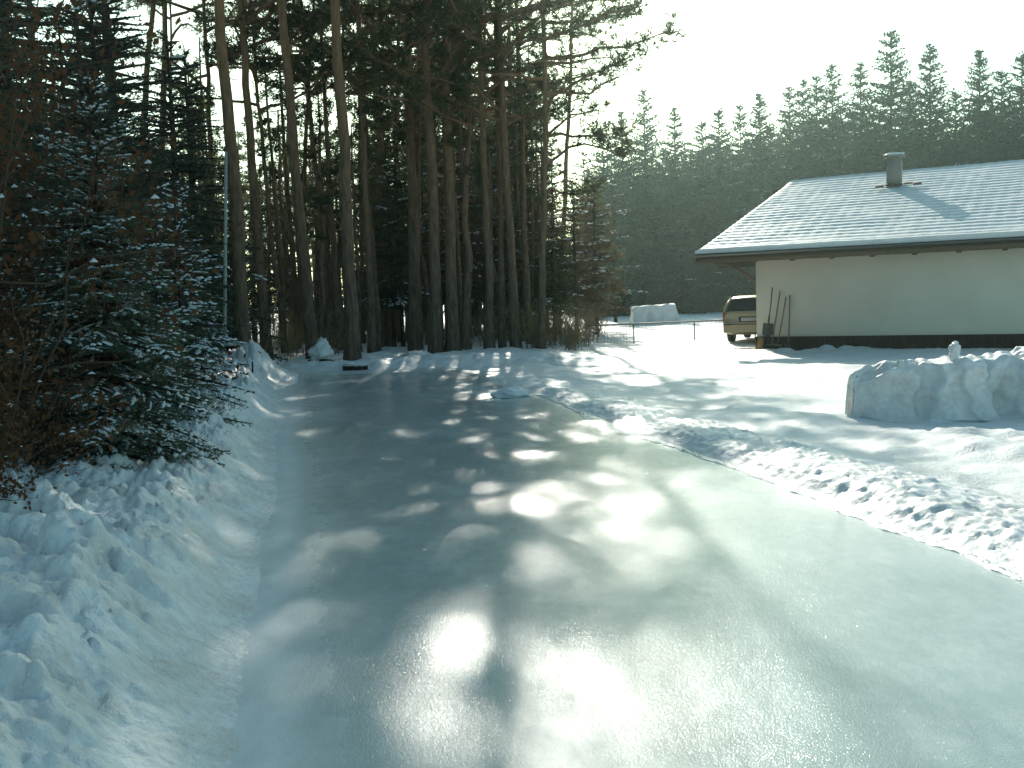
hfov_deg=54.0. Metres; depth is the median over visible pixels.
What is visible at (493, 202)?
woodland spruce
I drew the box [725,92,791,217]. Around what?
spruce tree
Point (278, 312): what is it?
woodland spruce
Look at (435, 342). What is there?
pine tree
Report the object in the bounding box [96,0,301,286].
pine tree
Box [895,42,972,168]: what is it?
spruce tree
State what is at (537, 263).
woodland spruce
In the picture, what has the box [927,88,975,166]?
spruce tree
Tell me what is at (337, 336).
leafless bush
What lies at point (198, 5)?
pine tree
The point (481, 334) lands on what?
leafless bush
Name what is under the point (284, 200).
slim tree
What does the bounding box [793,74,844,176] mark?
spruce tree
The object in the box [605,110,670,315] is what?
spruce tree
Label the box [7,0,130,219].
young spruce
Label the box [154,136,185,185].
slim tree
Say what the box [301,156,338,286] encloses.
slim tree
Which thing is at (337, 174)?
slim tree
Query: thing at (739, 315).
parked car
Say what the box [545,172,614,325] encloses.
woodland spruce
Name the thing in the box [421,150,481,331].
woodland spruce
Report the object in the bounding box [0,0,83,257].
young spruce
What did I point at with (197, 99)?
slim tree
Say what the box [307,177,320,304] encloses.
slim tree
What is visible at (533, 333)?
leafless bush
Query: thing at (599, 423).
ice lip
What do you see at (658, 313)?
snow block
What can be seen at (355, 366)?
log
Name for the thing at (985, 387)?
snow wall
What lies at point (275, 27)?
pine tree
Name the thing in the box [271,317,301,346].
leafless bush
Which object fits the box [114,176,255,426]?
young spruce
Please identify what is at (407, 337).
leafless bush
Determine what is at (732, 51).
sky
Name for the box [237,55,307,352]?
slim tree
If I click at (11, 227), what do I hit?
young spruce
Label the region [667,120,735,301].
spruce tree
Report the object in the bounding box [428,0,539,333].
pine tree
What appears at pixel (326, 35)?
pine tree
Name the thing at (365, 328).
leafless bush
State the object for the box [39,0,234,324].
young spruce
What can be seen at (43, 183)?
young spruce
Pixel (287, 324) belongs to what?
leafless bush
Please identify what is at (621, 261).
spruce tree
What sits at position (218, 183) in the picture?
slim tree
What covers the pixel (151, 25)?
pine tree
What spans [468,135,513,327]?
slim tree
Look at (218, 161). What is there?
slim tree
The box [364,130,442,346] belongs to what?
woodland spruce
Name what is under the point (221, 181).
slim tree
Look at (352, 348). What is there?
pine tree
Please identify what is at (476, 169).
slim tree
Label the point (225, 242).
pole
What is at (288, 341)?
leafless bush
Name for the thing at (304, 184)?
pine tree
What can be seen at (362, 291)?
pine tree
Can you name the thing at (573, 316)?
leafless bush
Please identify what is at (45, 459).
beech shrub
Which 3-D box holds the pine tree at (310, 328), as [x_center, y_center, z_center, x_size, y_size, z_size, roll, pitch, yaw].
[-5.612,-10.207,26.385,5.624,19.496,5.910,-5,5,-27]
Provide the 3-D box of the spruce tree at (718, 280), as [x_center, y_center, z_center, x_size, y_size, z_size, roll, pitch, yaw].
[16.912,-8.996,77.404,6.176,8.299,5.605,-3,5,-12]
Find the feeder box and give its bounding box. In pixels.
[223,341,247,350]
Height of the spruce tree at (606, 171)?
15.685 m
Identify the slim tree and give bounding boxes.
[153,148,222,244]
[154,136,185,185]
[170,22,228,317]
[173,63,223,331]
[180,100,239,323]
[189,153,230,273]
[204,207,253,275]
[216,155,248,234]
[218,130,264,252]
[220,137,283,341]
[221,162,249,235]
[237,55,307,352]
[243,172,296,319]
[243,202,271,268]
[245,162,282,272]
[249,156,311,334]
[253,102,306,331]
[254,54,330,349]
[272,191,319,342]
[277,175,362,326]
[282,119,339,266]
[284,144,360,339]
[290,139,323,272]
[291,151,333,330]
[293,218,314,265]
[294,66,337,344]
[296,49,338,346]
[299,138,333,237]
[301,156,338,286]
[304,162,361,339]
[307,130,357,262]
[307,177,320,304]
[307,177,358,314]
[308,214,330,290]
[324,151,359,238]
[326,65,405,350]
[327,42,399,188]
[329,125,390,351]
[334,33,396,244]
[342,10,403,346]
[351,142,406,261]
[353,113,403,182]
[355,118,423,340]
[368,18,424,339]
[369,84,427,340]
[378,42,465,324]
[387,62,440,344]
[389,131,426,330]
[413,95,457,338]
[414,0,518,349]
[417,45,475,337]
[420,42,468,269]
[438,41,491,349]
[439,36,475,272]
[463,114,496,313]
[463,115,518,338]
[464,75,501,326]
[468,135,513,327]
[476,80,580,344]
[487,59,523,228]
[495,57,550,215]
[495,96,542,298]
[505,11,550,310]
[509,127,539,275]
[515,121,540,322]
[517,97,560,320]
[527,112,563,204]
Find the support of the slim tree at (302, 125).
on the snowy ground
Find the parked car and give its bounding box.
[722,295,756,341]
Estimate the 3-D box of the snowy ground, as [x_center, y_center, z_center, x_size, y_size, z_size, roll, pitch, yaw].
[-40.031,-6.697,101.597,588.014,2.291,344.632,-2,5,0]
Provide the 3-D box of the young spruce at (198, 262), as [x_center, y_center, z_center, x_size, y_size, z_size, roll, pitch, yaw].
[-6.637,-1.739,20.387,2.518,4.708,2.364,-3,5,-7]
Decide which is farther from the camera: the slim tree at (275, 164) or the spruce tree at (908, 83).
the spruce tree at (908, 83)
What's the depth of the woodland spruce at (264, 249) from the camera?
41.52 m
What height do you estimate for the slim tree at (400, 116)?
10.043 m
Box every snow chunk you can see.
[896,360,903,367]
[948,341,960,361]
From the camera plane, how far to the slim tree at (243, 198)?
48.90 m
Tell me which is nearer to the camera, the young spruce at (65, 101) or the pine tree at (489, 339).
the young spruce at (65, 101)
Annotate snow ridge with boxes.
[484,370,1023,575]
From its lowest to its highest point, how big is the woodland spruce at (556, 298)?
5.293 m
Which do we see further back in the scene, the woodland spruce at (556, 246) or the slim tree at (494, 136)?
the slim tree at (494, 136)
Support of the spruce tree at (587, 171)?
on the snowy ground
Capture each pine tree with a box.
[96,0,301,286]
[110,0,267,133]
[132,0,172,144]
[156,2,168,176]
[164,0,382,352]
[187,2,357,346]
[191,0,251,301]
[194,0,263,342]
[198,0,314,359]
[206,0,403,350]
[232,0,479,352]
[235,0,412,348]
[261,0,492,346]
[262,0,341,358]
[273,0,377,339]
[296,1,414,279]
[311,0,523,353]
[317,0,370,360]
[320,0,494,350]
[325,0,466,320]
[343,0,534,351]
[352,0,398,343]
[352,0,598,348]
[360,0,494,327]
[361,0,493,249]
[382,0,618,347]
[399,0,585,348]
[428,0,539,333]
[429,0,597,336]
[456,0,686,348]
[462,1,563,328]
[549,1,616,334]
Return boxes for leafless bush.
[256,305,317,358]
[257,305,303,342]
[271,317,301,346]
[271,324,303,351]
[287,307,343,355]
[294,305,366,353]
[344,312,366,341]
[395,310,408,342]
[396,320,422,342]
[398,318,424,340]
[422,320,445,345]
[442,308,483,346]
[471,311,509,345]
[507,300,556,347]
[509,300,568,348]
[523,302,572,345]
[527,320,560,347]
[537,300,600,344]
[550,302,588,338]
[553,295,598,350]
[556,300,595,347]
[556,300,608,342]
[578,301,613,336]
[582,309,615,332]
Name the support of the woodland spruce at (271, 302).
on the snowy ground
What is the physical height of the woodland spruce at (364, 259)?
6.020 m
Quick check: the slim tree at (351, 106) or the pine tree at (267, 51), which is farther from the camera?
the slim tree at (351, 106)
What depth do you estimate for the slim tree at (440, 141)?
33.68 m
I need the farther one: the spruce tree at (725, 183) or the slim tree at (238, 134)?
the spruce tree at (725, 183)
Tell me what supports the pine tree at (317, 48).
on the snowy ground
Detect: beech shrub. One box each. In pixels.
[0,0,173,411]
[0,0,220,462]
[0,41,273,467]
[0,263,147,512]
[0,291,148,480]
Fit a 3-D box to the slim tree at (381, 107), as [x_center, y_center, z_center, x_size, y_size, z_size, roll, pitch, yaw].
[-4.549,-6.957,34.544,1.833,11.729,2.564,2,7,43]
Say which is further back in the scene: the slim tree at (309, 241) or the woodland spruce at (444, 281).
the slim tree at (309, 241)
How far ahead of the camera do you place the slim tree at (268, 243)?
37.71 m
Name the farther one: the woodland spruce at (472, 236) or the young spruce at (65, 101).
the woodland spruce at (472, 236)
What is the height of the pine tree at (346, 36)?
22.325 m
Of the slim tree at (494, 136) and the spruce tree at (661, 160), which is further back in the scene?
the spruce tree at (661, 160)
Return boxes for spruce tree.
[564,168,592,269]
[567,131,648,316]
[568,193,645,317]
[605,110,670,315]
[618,88,685,269]
[625,185,686,314]
[642,152,671,214]
[650,147,670,188]
[650,203,720,313]
[654,104,704,251]
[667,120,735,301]
[672,148,701,201]
[687,182,728,312]
[698,107,745,241]
[698,177,765,311]
[698,215,755,311]
[721,103,758,206]
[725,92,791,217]
[739,190,768,288]
[757,83,822,198]
[758,123,783,188]
[780,78,824,187]
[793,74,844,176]
[797,61,868,178]
[835,58,885,174]
[845,26,935,173]
[874,109,898,158]
[893,80,932,158]
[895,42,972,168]
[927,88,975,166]
[950,48,1020,165]
[973,67,1023,160]
[981,49,1023,162]
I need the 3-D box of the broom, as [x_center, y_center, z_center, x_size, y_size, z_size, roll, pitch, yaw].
[7.044,-1.575,26.403,0.441,1.411,0.210,-3,5,-8]
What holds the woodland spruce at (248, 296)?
on the snowy ground
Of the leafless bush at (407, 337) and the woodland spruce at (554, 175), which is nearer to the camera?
the leafless bush at (407, 337)
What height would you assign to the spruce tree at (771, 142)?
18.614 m
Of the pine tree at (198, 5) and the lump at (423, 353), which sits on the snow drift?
the lump at (423, 353)
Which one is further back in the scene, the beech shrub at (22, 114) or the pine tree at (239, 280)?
the pine tree at (239, 280)
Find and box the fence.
[588,320,755,345]
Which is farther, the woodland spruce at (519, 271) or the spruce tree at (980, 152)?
the spruce tree at (980, 152)
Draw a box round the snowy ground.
[204,305,1023,701]
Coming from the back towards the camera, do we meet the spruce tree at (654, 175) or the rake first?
the spruce tree at (654, 175)
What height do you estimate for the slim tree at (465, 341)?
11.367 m
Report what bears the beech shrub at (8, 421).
on the snow bank
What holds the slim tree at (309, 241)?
on the snowy ground
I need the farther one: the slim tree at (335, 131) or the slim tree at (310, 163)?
the slim tree at (310, 163)
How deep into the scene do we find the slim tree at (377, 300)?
31.53 m
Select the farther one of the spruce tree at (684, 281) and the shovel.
the spruce tree at (684, 281)
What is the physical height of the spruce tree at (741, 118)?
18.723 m
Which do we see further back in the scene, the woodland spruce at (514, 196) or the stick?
the woodland spruce at (514, 196)
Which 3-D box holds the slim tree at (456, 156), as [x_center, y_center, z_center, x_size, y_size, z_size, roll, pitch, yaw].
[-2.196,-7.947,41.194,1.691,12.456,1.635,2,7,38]
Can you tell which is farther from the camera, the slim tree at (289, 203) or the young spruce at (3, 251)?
the slim tree at (289, 203)
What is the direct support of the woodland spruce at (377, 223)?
on the snowy ground
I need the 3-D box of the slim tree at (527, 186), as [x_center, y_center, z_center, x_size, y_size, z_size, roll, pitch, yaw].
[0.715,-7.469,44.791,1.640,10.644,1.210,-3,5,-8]
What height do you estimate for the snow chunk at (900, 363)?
0.146 m
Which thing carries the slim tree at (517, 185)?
on the snowy ground
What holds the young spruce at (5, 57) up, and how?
on the snowy ground
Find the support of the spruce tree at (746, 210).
on the snowy ground
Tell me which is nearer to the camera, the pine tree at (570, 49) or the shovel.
the shovel
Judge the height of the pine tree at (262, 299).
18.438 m
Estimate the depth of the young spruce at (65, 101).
11.91 m
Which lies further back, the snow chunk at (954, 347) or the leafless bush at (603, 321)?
the leafless bush at (603, 321)
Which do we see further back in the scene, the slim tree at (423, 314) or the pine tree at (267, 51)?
the slim tree at (423, 314)
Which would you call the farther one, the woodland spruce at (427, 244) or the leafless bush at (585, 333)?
the woodland spruce at (427, 244)
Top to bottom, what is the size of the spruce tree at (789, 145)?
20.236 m
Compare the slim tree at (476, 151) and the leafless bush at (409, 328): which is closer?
the leafless bush at (409, 328)
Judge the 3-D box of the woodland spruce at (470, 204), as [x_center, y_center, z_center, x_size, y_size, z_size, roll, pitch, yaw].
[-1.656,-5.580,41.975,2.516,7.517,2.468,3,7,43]
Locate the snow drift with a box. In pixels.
[274,351,652,371]
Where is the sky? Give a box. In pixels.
[10,0,1023,299]
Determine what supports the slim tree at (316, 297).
on the snowy ground
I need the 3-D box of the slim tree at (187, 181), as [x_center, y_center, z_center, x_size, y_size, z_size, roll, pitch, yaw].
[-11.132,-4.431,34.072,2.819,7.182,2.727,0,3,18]
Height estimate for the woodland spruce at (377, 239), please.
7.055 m
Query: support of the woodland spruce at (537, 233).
on the snowy ground
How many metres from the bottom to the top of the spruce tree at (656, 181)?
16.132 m
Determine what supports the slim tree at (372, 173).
on the snowy ground
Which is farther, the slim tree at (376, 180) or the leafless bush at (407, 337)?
the slim tree at (376, 180)
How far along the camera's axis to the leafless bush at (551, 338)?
30.17 m
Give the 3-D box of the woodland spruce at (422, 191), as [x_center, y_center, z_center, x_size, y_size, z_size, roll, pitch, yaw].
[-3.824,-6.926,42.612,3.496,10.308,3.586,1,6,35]
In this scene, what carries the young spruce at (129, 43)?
on the snowy ground
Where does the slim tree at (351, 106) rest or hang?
on the snowy ground
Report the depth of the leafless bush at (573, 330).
28.97 m
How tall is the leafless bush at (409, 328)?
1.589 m
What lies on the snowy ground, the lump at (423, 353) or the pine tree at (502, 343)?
the pine tree at (502, 343)
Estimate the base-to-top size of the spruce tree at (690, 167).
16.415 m
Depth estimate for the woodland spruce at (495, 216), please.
46.85 m
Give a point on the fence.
(650, 323)
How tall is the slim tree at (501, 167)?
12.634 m
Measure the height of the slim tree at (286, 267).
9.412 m
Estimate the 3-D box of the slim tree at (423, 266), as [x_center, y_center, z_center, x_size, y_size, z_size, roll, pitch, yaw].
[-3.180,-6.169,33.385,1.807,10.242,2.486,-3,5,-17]
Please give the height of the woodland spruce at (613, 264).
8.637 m
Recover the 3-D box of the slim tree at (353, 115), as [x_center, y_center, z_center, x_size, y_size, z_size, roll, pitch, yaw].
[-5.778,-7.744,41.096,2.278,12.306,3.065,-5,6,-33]
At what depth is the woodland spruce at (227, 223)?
44.65 m
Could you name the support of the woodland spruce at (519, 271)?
on the snowy ground
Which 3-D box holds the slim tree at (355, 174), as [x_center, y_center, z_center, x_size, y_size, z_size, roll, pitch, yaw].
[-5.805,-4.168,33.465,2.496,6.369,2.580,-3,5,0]
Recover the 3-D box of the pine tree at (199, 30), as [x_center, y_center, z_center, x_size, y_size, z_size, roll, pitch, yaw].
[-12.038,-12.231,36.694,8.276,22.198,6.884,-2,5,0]
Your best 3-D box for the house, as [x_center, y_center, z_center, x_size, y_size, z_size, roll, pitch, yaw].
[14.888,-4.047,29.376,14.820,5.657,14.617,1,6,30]
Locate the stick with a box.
[265,288,278,351]
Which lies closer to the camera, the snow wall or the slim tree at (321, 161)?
the snow wall
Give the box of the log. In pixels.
[342,362,367,370]
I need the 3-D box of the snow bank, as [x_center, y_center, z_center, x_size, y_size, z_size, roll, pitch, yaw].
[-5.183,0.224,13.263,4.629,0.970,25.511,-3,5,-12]
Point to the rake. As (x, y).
(775, 322)
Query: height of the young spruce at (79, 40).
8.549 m
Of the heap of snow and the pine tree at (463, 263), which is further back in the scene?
the pine tree at (463, 263)
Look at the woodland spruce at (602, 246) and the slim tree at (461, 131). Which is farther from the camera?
the woodland spruce at (602, 246)
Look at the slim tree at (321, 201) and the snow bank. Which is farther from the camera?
the slim tree at (321, 201)
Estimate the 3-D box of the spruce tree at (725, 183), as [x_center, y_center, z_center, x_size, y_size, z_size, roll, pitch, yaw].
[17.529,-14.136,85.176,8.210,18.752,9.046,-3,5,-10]
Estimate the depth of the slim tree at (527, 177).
40.95 m
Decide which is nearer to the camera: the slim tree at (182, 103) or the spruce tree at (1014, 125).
the slim tree at (182, 103)
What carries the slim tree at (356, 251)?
on the snowy ground
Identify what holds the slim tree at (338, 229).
on the snowy ground
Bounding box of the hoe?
[784,295,789,347]
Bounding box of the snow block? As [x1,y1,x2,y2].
[629,303,679,325]
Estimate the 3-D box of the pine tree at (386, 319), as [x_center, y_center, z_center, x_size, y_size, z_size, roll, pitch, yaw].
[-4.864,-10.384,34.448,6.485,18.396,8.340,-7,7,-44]
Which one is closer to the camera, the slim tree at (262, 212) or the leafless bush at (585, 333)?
the leafless bush at (585, 333)
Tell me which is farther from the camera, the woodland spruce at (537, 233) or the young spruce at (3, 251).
the woodland spruce at (537, 233)
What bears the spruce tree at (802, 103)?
on the snowy ground
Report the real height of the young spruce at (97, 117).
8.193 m
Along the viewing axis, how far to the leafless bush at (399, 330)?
37.98 m
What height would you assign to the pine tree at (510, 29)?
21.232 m
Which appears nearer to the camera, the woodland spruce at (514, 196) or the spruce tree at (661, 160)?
the woodland spruce at (514, 196)
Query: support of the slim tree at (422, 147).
on the snowy ground
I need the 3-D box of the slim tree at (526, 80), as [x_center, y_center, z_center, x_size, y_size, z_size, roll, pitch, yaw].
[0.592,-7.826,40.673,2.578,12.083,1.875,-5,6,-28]
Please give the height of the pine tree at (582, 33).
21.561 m
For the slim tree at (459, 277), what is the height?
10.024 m
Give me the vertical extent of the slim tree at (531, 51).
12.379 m
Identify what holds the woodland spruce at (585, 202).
on the snowy ground
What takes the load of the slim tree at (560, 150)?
on the snowy ground
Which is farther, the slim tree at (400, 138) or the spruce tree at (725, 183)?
the spruce tree at (725, 183)
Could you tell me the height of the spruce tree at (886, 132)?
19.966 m
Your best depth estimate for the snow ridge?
7.95 m
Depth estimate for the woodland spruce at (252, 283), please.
35.62 m
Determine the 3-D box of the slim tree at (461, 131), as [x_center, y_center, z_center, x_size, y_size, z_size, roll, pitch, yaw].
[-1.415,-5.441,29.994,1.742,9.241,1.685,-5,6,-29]
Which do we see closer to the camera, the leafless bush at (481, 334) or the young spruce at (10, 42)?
the young spruce at (10, 42)
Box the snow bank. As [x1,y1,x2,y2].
[0,339,298,767]
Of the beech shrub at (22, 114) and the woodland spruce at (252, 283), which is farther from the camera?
the woodland spruce at (252, 283)
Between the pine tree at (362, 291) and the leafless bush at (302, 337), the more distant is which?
the pine tree at (362, 291)
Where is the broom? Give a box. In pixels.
[772,297,785,348]
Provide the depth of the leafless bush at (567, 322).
32.47 m
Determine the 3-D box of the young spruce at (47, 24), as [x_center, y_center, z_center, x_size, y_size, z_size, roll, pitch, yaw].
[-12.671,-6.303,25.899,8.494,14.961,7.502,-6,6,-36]
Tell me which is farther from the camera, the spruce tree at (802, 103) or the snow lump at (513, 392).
the spruce tree at (802, 103)
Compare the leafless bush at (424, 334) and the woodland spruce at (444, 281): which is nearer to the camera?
the leafless bush at (424, 334)
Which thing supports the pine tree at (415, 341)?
on the snowy ground
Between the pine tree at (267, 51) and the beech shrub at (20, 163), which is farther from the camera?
the pine tree at (267, 51)
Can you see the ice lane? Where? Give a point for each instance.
(461, 568)
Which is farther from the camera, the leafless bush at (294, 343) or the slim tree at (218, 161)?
the slim tree at (218, 161)
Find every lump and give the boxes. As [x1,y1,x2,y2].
[404,351,430,355]
[490,386,530,397]
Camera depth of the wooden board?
26.81 m
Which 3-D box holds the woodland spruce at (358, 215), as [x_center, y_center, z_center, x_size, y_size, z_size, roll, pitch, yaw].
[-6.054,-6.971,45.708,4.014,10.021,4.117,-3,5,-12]
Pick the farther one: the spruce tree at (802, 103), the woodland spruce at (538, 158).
the spruce tree at (802, 103)
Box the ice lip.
[537,394,1023,582]
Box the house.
[694,152,1023,350]
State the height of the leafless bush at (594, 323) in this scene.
1.555 m
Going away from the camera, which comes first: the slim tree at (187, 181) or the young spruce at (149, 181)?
the young spruce at (149, 181)
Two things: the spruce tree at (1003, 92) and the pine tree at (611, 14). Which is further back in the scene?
the spruce tree at (1003, 92)
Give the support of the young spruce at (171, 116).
on the snowy ground
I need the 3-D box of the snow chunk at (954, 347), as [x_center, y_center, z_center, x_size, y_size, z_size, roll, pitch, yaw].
[5.214,-0.378,11.839,0.117,0.263,0.116,5,2,-18]
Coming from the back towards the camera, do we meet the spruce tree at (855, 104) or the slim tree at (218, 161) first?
the spruce tree at (855, 104)
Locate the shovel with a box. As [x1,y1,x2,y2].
[762,287,773,336]
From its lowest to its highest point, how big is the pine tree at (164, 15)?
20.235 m
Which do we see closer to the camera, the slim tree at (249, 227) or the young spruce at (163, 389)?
the young spruce at (163, 389)
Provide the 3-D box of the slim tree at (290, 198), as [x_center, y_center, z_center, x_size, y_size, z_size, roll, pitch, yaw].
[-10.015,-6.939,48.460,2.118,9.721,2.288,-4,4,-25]
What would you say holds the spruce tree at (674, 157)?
on the snowy ground
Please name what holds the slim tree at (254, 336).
on the snowy ground
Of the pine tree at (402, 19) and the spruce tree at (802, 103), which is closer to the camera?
the pine tree at (402, 19)
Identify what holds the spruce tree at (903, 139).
on the snowy ground
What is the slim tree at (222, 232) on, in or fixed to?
on the snowy ground
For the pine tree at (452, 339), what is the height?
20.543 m
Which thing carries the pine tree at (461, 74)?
on the snowy ground
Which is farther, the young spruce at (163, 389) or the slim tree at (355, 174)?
the slim tree at (355, 174)
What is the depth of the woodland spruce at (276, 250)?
47.01 m
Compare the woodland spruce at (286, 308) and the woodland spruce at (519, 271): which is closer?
the woodland spruce at (519, 271)
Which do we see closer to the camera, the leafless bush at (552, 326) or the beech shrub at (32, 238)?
the beech shrub at (32, 238)
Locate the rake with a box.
[765,291,779,346]
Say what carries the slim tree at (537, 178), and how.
on the snowy ground
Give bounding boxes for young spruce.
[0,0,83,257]
[0,0,135,398]
[0,1,118,327]
[0,1,147,313]
[0,9,120,329]
[0,65,230,473]
[0,113,83,440]
[0,193,83,427]
[1,144,48,339]
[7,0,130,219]
[15,22,176,398]
[27,0,228,344]
[33,0,205,369]
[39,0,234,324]
[47,0,240,356]
[95,115,226,381]
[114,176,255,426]
[122,22,287,363]
[150,41,286,349]
[161,183,245,358]
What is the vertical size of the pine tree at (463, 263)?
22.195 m
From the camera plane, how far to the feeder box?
21.85 m
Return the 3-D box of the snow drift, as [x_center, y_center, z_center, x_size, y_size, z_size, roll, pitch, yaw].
[-1.544,-0.564,25.184,10.266,0.338,4.012,-1,5,11]
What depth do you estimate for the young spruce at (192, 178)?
29.41 m
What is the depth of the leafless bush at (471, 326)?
30.82 m
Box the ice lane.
[229,366,1023,767]
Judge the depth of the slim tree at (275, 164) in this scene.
38.52 m
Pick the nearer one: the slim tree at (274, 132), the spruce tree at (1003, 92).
the slim tree at (274, 132)
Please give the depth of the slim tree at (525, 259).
31.78 m
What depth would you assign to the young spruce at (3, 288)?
8.88 m
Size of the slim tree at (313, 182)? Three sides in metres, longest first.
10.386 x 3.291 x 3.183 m
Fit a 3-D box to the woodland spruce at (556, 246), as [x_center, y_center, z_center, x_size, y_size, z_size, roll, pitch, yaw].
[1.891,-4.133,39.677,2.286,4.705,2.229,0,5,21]
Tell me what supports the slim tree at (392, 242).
on the snowy ground
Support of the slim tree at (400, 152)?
on the snowy ground
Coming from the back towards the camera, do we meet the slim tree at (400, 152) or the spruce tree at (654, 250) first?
the spruce tree at (654, 250)
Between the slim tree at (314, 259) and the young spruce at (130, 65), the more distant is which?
the slim tree at (314, 259)
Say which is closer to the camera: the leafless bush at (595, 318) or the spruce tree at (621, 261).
the leafless bush at (595, 318)
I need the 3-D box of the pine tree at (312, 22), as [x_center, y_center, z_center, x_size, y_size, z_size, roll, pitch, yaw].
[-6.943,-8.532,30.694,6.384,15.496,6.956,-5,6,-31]
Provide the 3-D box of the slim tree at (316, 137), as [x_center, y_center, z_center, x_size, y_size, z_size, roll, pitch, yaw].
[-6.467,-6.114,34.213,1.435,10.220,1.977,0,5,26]
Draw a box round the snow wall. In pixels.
[845,346,1023,422]
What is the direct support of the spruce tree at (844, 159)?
on the snowy ground
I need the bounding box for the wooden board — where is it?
[756,337,763,348]
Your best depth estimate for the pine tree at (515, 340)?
29.24 m
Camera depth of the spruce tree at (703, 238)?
80.98 m
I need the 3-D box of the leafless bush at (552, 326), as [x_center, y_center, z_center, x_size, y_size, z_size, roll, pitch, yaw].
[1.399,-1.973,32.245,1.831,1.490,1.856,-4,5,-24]
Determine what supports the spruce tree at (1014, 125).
on the snowy ground
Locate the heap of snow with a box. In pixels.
[307,337,334,361]
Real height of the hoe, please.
1.381 m
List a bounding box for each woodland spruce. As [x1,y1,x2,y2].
[199,178,229,276]
[219,238,258,330]
[227,229,275,330]
[229,165,289,336]
[251,180,313,308]
[263,210,291,322]
[272,285,291,332]
[275,234,311,323]
[341,121,408,300]
[342,202,395,319]
[355,142,423,308]
[359,145,423,346]
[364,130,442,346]
[401,111,444,293]
[404,195,444,334]
[420,118,494,311]
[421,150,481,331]
[441,203,477,314]
[442,123,496,328]
[461,115,513,297]
[468,160,497,335]
[469,120,529,299]
[472,80,559,305]
[493,210,550,340]
[517,222,558,318]
[519,150,558,269]
[523,197,586,340]
[528,180,551,291]
[533,139,594,306]
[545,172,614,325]
[547,221,584,332]
[550,149,627,319]
[565,169,636,334]
[588,177,651,322]
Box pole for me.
[223,152,227,351]
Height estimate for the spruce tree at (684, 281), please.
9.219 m
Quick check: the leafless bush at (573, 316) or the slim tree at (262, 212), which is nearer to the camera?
the leafless bush at (573, 316)
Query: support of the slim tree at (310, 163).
on the snowy ground
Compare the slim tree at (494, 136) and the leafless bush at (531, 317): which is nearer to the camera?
the leafless bush at (531, 317)
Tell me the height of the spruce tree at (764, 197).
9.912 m
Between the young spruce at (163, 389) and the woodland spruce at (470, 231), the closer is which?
the young spruce at (163, 389)

